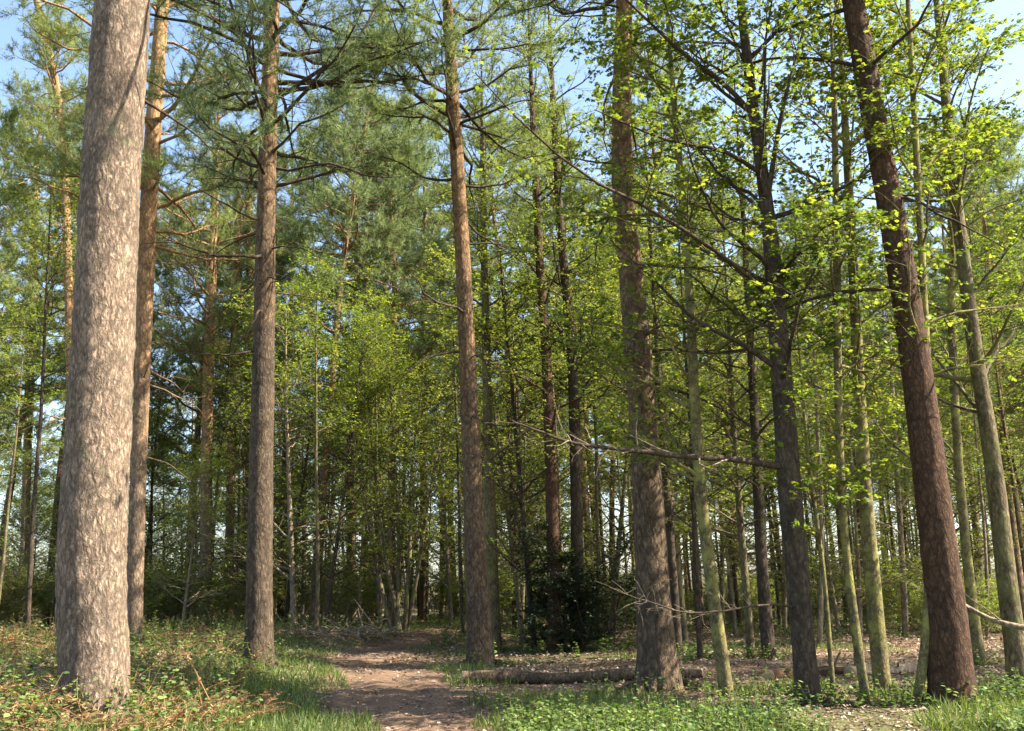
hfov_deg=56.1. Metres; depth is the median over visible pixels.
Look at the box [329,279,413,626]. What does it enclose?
young tree
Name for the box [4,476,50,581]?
broadleaf tree
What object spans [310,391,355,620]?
young tree
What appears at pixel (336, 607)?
thicket bush
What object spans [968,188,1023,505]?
pine tree
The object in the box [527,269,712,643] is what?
broadleaf tree
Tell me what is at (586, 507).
pine tree
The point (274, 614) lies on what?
broadleaf tree
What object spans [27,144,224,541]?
pine tree
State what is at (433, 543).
broadleaf tree
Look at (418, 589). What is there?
broadleaf tree
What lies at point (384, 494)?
broadleaf tree
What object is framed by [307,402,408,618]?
broadleaf tree
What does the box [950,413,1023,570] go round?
broadleaf tree
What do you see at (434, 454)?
pine tree
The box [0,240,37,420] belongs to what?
pine tree
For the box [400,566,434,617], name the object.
thicket bush
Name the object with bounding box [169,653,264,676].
bracken clump
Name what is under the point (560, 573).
thicket bush
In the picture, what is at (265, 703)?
bracken clump
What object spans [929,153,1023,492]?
pine tree
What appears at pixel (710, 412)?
pine tree
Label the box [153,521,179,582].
broadleaf tree
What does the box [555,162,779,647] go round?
broadleaf tree
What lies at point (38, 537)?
broadleaf tree
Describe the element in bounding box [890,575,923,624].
thicket bush
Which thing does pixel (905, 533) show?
broadleaf tree
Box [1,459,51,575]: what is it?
broadleaf tree
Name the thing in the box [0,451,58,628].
broadleaf tree
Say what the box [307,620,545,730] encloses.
path
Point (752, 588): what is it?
thicket bush
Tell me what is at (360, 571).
young tree
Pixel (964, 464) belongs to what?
young tree
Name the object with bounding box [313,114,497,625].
pine tree
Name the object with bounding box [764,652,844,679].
fallen log
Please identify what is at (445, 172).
pine tree
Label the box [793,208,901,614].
pine tree
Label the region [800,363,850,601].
pine tree
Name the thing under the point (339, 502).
broadleaf tree
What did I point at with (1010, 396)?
young tree
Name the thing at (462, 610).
young tree
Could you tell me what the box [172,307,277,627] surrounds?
young tree
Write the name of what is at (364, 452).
young tree
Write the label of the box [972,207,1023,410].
young tree
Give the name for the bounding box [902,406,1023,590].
broadleaf tree
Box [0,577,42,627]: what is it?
thicket bush
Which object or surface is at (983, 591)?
thicket bush
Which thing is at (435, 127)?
pine tree
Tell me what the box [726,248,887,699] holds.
broadleaf tree
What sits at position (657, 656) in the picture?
pine tree
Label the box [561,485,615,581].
broadleaf tree
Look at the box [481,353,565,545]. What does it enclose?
broadleaf tree
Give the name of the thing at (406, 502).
broadleaf tree
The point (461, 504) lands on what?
broadleaf tree
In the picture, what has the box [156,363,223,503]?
pine tree
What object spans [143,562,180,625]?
thicket bush
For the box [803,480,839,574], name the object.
broadleaf tree
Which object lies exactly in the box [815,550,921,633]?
thicket bush
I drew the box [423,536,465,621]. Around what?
thicket bush
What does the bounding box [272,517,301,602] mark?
broadleaf tree
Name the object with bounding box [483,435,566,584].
broadleaf tree
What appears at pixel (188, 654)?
dry stalk
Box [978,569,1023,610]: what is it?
thicket bush
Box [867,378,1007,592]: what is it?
broadleaf tree
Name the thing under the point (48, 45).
pine tree
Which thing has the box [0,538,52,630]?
thicket bush
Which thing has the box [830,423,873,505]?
young tree
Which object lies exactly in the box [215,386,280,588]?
pine tree
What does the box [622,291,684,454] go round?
young tree
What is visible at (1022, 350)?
broadleaf tree
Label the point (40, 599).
thicket bush
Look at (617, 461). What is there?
young tree
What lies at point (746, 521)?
broadleaf tree
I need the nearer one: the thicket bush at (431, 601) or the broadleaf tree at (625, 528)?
the thicket bush at (431, 601)
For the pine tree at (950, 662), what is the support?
on the ground at (466, 707)
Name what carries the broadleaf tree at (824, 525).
on the ground at (466, 707)
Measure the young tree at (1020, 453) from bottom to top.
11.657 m
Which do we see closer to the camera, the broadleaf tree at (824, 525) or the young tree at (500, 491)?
the young tree at (500, 491)
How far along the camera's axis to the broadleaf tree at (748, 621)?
21.78 m
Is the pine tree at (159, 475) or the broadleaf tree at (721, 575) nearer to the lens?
the broadleaf tree at (721, 575)
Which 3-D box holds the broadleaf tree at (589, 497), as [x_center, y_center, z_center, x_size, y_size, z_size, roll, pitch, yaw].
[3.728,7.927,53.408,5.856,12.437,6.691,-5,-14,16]
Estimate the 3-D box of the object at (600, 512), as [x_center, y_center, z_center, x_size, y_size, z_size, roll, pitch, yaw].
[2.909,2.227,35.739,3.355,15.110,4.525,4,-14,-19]
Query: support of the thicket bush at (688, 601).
on the ground at (466, 707)
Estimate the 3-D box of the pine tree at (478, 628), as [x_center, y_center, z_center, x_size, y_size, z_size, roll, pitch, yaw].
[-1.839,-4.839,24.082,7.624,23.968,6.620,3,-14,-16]
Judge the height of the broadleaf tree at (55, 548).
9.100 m
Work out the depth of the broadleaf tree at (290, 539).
33.82 m
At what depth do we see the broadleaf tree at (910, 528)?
63.56 m
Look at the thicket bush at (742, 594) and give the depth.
46.43 m
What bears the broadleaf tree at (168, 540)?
on the ground at (466, 707)
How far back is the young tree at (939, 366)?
40.07 m
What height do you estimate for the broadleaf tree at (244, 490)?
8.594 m
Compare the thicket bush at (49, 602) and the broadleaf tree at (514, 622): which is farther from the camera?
the thicket bush at (49, 602)
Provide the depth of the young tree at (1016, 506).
32.02 m
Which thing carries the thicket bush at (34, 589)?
on the ground at (466, 707)
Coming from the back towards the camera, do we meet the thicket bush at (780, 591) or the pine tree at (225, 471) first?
the pine tree at (225, 471)
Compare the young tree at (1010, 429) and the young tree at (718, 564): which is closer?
the young tree at (1010, 429)
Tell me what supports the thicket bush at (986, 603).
on the ground at (466, 707)
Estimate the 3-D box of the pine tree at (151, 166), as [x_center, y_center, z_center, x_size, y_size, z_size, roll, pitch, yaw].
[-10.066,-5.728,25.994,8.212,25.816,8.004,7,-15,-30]
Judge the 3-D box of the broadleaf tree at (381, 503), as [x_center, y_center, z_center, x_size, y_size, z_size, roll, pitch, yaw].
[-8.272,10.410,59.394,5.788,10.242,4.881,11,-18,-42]
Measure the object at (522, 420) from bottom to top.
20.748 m
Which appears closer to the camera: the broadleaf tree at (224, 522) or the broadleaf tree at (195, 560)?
the broadleaf tree at (195, 560)
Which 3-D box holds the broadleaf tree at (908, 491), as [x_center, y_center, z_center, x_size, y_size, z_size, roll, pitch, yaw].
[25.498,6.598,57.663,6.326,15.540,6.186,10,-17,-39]
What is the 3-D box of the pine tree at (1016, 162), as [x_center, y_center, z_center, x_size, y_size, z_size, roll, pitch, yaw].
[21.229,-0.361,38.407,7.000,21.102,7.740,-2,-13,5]
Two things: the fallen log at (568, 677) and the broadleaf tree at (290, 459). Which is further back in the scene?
the broadleaf tree at (290, 459)
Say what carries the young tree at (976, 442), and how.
on the ground at (466, 707)
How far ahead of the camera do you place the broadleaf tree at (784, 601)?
33.97 m
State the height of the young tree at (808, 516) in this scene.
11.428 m
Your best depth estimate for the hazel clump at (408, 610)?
31.68 m
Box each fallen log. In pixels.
[462,666,702,683]
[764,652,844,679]
[843,653,917,676]
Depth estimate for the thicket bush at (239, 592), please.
51.43 m
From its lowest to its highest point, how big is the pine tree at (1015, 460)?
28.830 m
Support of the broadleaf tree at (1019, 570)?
on the ground at (466, 707)
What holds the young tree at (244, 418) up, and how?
on the ground at (466, 707)
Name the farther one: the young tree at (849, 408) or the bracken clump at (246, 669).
the young tree at (849, 408)
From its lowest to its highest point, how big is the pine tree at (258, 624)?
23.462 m
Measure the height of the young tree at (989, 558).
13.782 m
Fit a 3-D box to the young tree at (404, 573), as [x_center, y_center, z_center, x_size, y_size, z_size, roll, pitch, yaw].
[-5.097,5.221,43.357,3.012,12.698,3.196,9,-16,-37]
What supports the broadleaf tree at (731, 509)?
on the ground at (466, 707)
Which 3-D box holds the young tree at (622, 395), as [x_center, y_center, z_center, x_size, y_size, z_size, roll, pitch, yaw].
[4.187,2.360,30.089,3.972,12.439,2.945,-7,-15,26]
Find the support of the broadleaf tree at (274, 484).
on the ground at (466, 707)
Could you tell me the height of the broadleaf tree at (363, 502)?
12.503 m
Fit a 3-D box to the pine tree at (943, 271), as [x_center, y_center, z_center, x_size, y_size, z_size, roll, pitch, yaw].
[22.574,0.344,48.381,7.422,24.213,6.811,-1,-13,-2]
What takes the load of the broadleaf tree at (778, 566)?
on the ground at (466, 707)
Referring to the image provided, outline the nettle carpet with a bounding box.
[448,624,1023,730]
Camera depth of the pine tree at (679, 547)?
81.05 m
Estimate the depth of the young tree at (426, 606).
43.96 m
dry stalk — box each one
[184,652,219,724]
[195,677,206,727]
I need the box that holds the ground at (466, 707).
[0,581,1018,730]
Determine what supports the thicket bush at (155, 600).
on the ground at (466, 707)
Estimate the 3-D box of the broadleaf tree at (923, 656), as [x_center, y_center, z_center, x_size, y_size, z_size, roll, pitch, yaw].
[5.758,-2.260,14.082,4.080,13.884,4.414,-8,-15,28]
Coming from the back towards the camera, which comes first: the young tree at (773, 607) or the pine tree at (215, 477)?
the pine tree at (215, 477)
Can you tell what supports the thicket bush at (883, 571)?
on the ground at (466, 707)
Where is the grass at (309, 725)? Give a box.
[0,618,1023,730]
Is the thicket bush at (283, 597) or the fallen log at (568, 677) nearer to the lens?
the fallen log at (568, 677)
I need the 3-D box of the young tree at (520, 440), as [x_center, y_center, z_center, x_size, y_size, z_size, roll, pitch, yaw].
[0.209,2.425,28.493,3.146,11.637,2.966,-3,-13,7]
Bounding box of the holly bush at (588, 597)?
[508,518,636,652]
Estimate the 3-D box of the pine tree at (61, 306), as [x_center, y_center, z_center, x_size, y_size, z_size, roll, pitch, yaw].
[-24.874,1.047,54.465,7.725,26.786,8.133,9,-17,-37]
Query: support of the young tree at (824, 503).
on the ground at (466, 707)
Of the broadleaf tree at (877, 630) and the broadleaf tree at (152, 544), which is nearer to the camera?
the broadleaf tree at (877, 630)
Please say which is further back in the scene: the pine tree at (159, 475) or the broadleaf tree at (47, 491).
the pine tree at (159, 475)
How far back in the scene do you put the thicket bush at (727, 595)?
48.32 m
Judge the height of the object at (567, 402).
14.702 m
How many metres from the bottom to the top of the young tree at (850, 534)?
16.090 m
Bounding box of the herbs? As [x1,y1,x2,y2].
[2,608,994,657]
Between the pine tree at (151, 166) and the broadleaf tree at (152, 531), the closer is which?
the pine tree at (151, 166)
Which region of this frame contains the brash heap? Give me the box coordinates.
[273,599,414,645]
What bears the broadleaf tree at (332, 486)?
on the ground at (466, 707)
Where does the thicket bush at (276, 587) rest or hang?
on the ground at (466, 707)
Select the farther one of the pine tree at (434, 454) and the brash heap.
the pine tree at (434, 454)
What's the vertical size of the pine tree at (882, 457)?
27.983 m
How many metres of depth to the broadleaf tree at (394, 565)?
35.40 m
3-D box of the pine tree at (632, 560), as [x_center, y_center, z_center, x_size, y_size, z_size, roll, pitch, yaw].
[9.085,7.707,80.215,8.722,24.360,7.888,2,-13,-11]
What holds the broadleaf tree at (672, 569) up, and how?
on the ground at (466, 707)
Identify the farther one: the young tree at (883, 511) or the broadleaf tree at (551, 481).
the young tree at (883, 511)
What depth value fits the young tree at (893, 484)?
54.01 m
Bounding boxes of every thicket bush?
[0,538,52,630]
[0,547,56,627]
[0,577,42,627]
[8,552,55,629]
[33,550,55,612]
[54,525,202,619]
[143,544,228,625]
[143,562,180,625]
[144,532,214,623]
[169,561,245,627]
[194,557,278,617]
[198,554,275,588]
[215,564,277,615]
[234,560,297,612]
[274,559,334,619]
[274,562,345,618]
[285,523,412,622]
[320,578,357,620]
[321,547,413,626]
[333,542,414,620]
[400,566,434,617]
[410,564,459,617]
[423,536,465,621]
[445,529,539,631]
[498,546,589,628]
[510,540,608,621]
[570,559,634,623]
[583,552,680,638]
[609,585,705,639]
[682,574,707,601]
[683,574,733,625]
[702,566,756,617]
[717,571,779,619]
[724,567,780,622]
[749,556,815,617]
[780,571,845,624]
[809,547,841,606]
[815,532,922,623]
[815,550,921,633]
[889,572,923,612]
[889,593,923,628]
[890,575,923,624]
[961,563,1000,623]
[961,571,1023,638]
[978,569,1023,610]
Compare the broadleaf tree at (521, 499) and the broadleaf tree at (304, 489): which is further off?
the broadleaf tree at (304, 489)
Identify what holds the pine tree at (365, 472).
on the ground at (466, 707)
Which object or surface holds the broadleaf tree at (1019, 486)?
on the ground at (466, 707)
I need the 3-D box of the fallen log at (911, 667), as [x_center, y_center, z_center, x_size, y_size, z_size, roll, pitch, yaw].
[6.890,5.305,17.095,2.731,0.483,0.379,7,-16,-32]
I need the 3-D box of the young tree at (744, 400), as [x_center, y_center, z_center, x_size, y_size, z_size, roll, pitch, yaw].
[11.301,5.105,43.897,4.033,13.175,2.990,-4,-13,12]
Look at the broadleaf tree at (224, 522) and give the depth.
73.61 m
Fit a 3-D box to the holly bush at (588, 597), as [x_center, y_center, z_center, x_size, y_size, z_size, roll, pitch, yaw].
[2.059,6.056,25.511,4.306,4.045,3.326,-1,-13,0]
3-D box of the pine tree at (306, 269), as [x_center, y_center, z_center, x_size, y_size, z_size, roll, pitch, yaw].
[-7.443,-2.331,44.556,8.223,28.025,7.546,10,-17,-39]
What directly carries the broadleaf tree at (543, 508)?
on the ground at (466, 707)
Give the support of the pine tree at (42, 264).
on the ground at (466, 707)
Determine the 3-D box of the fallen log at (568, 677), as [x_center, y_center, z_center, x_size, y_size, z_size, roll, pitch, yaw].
[1.214,5.330,16.684,4.194,0.373,0.352,-1,-13,1]
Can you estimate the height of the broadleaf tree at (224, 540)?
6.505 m
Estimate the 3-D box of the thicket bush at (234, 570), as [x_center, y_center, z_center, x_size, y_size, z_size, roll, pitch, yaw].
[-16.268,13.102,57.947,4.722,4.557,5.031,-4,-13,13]
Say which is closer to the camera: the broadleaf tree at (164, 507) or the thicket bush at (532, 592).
the thicket bush at (532, 592)
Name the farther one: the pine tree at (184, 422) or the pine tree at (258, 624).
the pine tree at (184, 422)
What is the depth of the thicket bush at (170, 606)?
41.03 m
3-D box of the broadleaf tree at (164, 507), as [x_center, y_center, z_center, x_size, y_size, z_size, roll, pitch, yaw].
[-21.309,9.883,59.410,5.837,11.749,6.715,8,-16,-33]
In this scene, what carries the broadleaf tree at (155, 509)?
on the ground at (466, 707)
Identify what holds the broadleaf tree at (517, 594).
on the ground at (466, 707)
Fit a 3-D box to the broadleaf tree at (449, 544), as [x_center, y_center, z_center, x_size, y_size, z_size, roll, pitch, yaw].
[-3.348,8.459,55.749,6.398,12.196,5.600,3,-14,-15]
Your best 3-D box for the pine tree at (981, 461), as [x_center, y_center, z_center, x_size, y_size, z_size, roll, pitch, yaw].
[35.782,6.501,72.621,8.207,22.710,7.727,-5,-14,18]
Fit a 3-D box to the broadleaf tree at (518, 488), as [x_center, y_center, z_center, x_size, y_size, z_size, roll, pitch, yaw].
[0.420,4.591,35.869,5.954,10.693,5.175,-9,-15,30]
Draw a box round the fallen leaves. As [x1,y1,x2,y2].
[0,615,1020,730]
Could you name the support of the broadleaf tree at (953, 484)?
on the ground at (466, 707)
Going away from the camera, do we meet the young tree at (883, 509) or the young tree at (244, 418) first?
the young tree at (244, 418)
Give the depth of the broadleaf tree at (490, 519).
27.37 m
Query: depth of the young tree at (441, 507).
56.97 m
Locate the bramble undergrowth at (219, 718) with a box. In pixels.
[0,607,394,730]
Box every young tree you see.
[0,147,79,638]
[0,288,65,599]
[39,388,65,625]
[132,302,200,613]
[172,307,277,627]
[192,348,278,616]
[221,353,284,491]
[275,241,361,631]
[307,432,345,560]
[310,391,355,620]
[321,238,420,625]
[325,369,383,619]
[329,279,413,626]
[329,298,412,626]
[355,378,406,615]
[373,345,427,588]
[388,240,509,636]
[407,396,461,621]
[429,438,456,560]
[473,257,568,615]
[482,407,506,619]
[493,393,535,619]
[516,298,593,628]
[535,214,647,644]
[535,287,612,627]
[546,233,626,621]
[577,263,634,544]
[585,254,702,436]
[586,343,629,581]
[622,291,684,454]
[669,376,710,621]
[674,319,750,635]
[676,259,769,628]
[701,383,722,580]
[721,307,780,623]
[722,341,800,479]
[738,359,775,620]
[741,183,870,645]
[765,304,845,631]
[774,407,831,612]
[784,204,869,594]
[798,289,893,492]
[798,378,826,568]
[798,431,828,606]
[803,412,833,599]
[823,421,879,554]
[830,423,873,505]
[852,413,909,559]
[868,353,920,595]
[869,381,912,561]
[869,395,917,598]
[870,425,896,583]
[877,401,918,578]
[879,331,952,473]
[919,282,1015,499]
[929,325,1000,627]
[933,288,1018,636]
[935,217,1023,572]
[943,297,1023,455]
[945,327,1011,599]
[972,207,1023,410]
[995,329,1023,450]
[1007,388,1023,476]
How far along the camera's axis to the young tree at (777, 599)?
38.96 m
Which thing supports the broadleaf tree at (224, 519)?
on the ground at (466, 707)
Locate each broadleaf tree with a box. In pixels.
[0,436,45,588]
[0,444,59,592]
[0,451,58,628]
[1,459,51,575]
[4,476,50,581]
[4,526,18,573]
[11,489,57,611]
[31,473,56,621]
[35,487,53,577]
[37,455,147,586]
[127,351,193,621]
[127,390,194,581]
[127,432,177,560]
[145,431,199,620]
[145,451,242,629]
[145,496,174,555]
[146,438,225,618]
[151,445,239,625]
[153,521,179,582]
[160,431,224,618]
[177,395,309,583]
[187,275,382,628]
[197,434,242,616]
[212,406,312,572]
[213,511,245,624]
[214,508,241,559]
[216,497,237,557]
[222,462,299,590]
[226,355,367,623]
[232,408,354,624]
[237,376,314,552]
[240,416,318,618]
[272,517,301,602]
[273,296,419,625]
[273,323,386,615]
[273,438,345,595]
[275,367,385,621]
[296,403,385,608]
[305,407,413,617]
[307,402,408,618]
[320,330,451,625]
[328,297,462,594]
[340,430,431,554]
[341,456,402,581]
[355,352,463,617]
[359,354,463,617]
[375,35,574,652]
[375,361,503,622]
[377,335,482,618]
[385,430,442,595]
[409,281,591,642]
[409,465,438,575]
[415,417,483,615]
[428,415,508,569]
[431,346,593,631]
[431,411,538,576]
[433,200,625,648]
[434,351,505,552]
[443,266,569,632]
[453,317,583,618]
[461,0,960,705]
[474,0,669,652]
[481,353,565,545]
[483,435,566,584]
[491,0,674,651]
[497,360,612,571]
[503,414,595,575]
[507,436,590,562]
[512,0,841,698]
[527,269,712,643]
[529,418,633,569]
[553,50,774,653]
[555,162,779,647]
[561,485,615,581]
[602,429,676,572]
[608,161,767,659]
[615,419,724,588]
[618,485,634,561]
[638,133,837,657]
[654,267,774,627]
[656,16,854,660]
[674,255,815,579]
[698,499,754,575]
[706,450,775,573]
[711,395,825,574]
[713,343,861,629]
[713,403,841,627]
[720,0,951,702]
[725,0,968,694]
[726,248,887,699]
[753,376,898,633]
[762,0,1023,706]
[776,375,922,640]
[779,450,837,557]
[792,0,1023,687]
[803,430,839,602]
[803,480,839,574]
[804,431,838,566]
[821,0,1023,664]
[826,203,963,636]
[829,467,894,561]
[838,487,896,577]
[839,399,972,623]
[862,315,1023,612]
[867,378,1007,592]
[869,423,954,591]
[877,416,920,587]
[879,361,992,575]
[880,387,979,551]
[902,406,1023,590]
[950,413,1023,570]
[952,441,994,572]
[958,383,1023,549]
[967,385,1023,551]
[1003,276,1023,443]
[1007,467,1023,548]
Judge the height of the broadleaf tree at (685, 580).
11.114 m
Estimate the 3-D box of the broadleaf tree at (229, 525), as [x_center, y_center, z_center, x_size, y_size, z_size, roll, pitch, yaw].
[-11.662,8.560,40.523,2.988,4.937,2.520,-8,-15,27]
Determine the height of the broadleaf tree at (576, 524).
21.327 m
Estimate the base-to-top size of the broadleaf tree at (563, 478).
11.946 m
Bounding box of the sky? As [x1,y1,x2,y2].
[0,0,1023,584]
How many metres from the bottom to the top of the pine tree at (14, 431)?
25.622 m
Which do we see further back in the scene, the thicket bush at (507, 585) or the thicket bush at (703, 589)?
the thicket bush at (703, 589)
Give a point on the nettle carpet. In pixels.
(582, 722)
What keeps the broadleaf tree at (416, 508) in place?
on the ground at (466, 707)
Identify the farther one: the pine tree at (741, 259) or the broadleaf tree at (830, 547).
the broadleaf tree at (830, 547)
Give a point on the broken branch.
(999, 621)
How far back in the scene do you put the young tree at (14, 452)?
32.80 m
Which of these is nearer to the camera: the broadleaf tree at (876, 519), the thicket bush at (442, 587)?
the thicket bush at (442, 587)
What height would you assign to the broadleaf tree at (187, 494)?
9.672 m
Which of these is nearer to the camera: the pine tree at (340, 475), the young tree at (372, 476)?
the young tree at (372, 476)
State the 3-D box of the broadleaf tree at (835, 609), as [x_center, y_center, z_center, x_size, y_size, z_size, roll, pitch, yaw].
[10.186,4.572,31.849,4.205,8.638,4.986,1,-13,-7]
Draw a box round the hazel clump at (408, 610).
[314,346,478,633]
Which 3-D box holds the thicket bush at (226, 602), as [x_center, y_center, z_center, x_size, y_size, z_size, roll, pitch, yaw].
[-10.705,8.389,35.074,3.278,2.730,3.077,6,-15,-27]
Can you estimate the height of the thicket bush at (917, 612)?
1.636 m
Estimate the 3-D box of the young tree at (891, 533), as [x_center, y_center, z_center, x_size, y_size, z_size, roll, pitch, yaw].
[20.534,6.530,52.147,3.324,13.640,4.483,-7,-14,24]
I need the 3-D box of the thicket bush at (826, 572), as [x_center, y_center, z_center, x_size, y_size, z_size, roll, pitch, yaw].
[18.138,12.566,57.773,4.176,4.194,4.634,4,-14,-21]
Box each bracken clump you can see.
[0,604,55,647]
[0,653,141,728]
[131,682,248,725]
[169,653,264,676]
[169,682,299,717]
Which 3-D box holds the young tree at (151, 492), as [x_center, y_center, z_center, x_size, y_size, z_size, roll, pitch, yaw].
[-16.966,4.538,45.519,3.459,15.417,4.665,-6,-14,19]
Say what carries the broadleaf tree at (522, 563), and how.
on the ground at (466, 707)
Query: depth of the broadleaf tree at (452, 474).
56.15 m
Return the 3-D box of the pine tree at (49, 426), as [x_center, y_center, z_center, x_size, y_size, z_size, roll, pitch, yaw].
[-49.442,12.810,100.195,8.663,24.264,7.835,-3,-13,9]
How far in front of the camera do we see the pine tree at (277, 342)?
47.95 m
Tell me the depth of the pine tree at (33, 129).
48.46 m
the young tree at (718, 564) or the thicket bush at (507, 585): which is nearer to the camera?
the thicket bush at (507, 585)
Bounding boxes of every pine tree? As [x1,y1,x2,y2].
[0,0,89,446]
[0,0,301,643]
[0,65,81,627]
[0,105,63,466]
[0,156,80,564]
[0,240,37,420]
[0,347,34,511]
[0,375,65,551]
[15,173,78,626]
[16,0,318,729]
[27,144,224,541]
[39,444,58,518]
[52,270,174,406]
[62,0,470,668]
[128,402,177,527]
[133,152,290,623]
[139,42,317,625]
[151,120,330,623]
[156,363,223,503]
[169,146,320,618]
[175,203,323,572]
[189,380,241,530]
[198,395,243,510]
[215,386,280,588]
[239,115,353,621]
[251,21,432,627]
[273,340,323,609]
[276,37,444,622]
[286,0,577,665]
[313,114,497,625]
[320,144,448,619]
[321,372,383,544]
[336,356,387,559]
[369,69,496,620]
[399,181,492,616]
[401,319,460,606]
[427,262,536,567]
[433,91,569,623]
[485,0,819,695]
[493,94,652,626]
[494,323,562,472]
[496,102,630,581]
[523,258,603,471]
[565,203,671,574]
[586,18,759,628]
[587,309,676,554]
[590,404,635,587]
[627,284,742,559]
[658,174,810,625]
[664,320,724,593]
[668,335,709,571]
[681,0,1019,707]
[697,338,772,576]
[719,212,835,538]
[719,268,780,569]
[759,183,887,621]
[783,221,895,531]
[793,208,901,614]
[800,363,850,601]
[843,281,904,570]
[863,238,971,527]
[864,302,908,556]
[877,169,1011,577]
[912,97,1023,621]
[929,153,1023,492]
[931,265,1023,577]
[934,113,1023,489]
[942,333,1023,515]
[944,240,1023,523]
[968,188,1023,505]
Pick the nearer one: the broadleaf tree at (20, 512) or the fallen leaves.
the fallen leaves
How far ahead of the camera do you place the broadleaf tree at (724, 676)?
15.06 m
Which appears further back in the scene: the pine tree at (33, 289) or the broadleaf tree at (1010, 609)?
the pine tree at (33, 289)
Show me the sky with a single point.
(1002, 8)
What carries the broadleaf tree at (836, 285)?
on the ground at (466, 707)
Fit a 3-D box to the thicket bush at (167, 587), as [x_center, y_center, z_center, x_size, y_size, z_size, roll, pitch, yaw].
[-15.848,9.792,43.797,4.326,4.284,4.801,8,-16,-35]
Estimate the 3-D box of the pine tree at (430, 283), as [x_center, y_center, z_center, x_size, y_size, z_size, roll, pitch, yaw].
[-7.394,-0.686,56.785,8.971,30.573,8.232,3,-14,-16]
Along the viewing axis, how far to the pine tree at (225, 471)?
97.93 m
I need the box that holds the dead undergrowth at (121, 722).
[0,612,291,730]
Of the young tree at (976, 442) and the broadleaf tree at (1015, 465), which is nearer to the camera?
the young tree at (976, 442)
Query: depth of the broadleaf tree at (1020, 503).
31.98 m
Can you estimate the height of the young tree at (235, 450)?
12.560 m
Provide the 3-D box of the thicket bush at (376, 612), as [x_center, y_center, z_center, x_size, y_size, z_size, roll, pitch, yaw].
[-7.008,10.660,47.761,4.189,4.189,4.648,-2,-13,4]
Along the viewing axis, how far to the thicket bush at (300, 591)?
39.95 m
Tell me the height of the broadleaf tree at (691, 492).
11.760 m
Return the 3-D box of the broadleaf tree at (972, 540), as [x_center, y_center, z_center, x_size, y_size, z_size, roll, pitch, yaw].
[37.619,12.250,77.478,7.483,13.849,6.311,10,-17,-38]
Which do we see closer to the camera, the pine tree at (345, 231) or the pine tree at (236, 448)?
the pine tree at (345, 231)
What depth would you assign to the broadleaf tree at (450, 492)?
44.68 m
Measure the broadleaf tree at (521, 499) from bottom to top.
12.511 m
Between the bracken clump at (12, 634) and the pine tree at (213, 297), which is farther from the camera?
the pine tree at (213, 297)
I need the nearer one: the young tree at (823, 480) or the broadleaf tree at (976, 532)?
the broadleaf tree at (976, 532)
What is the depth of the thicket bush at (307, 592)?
50.11 m
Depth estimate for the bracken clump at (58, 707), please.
9.79 m
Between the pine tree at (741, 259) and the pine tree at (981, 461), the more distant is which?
the pine tree at (981, 461)
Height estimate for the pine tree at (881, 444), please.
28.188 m
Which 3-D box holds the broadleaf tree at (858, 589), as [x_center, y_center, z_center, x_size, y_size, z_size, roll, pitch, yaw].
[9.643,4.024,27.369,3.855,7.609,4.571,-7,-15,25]
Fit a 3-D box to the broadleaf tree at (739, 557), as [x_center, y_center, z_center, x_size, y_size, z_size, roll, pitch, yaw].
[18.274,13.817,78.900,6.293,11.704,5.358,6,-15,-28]
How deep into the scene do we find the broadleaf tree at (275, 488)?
55.57 m
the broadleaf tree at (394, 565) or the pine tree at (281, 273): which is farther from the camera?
the pine tree at (281, 273)
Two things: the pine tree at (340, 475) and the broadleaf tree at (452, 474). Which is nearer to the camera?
the broadleaf tree at (452, 474)
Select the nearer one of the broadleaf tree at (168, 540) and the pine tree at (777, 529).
the broadleaf tree at (168, 540)
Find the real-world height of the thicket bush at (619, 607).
3.042 m
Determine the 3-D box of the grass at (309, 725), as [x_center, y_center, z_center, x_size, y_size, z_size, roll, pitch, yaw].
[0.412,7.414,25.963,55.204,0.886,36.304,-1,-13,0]
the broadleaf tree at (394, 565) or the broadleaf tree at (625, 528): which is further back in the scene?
the broadleaf tree at (625, 528)
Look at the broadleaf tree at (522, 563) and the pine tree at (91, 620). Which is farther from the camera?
the broadleaf tree at (522, 563)
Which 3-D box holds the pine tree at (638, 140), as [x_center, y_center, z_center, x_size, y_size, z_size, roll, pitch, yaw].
[5.581,-2.369,37.873,7.296,24.931,6.930,5,-15,-26]
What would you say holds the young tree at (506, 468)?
on the ground at (466, 707)
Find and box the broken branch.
[964,593,1023,630]
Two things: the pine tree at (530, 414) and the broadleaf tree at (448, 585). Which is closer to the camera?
the broadleaf tree at (448, 585)
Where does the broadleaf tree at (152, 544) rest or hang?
on the ground at (466, 707)
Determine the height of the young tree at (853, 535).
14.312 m
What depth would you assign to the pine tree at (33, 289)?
40.99 m
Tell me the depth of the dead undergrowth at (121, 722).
10.88 m
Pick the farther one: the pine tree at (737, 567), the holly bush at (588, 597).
the pine tree at (737, 567)
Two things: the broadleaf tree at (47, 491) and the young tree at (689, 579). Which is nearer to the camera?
the young tree at (689, 579)
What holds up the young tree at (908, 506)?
on the ground at (466, 707)
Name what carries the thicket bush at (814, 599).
on the ground at (466, 707)
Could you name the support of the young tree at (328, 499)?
on the ground at (466, 707)
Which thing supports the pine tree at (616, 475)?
on the ground at (466, 707)
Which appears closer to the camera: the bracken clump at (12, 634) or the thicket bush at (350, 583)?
the bracken clump at (12, 634)
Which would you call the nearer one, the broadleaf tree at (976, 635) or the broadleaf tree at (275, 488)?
the broadleaf tree at (976, 635)
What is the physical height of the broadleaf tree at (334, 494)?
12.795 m
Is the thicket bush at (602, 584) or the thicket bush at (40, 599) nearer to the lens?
the thicket bush at (602, 584)

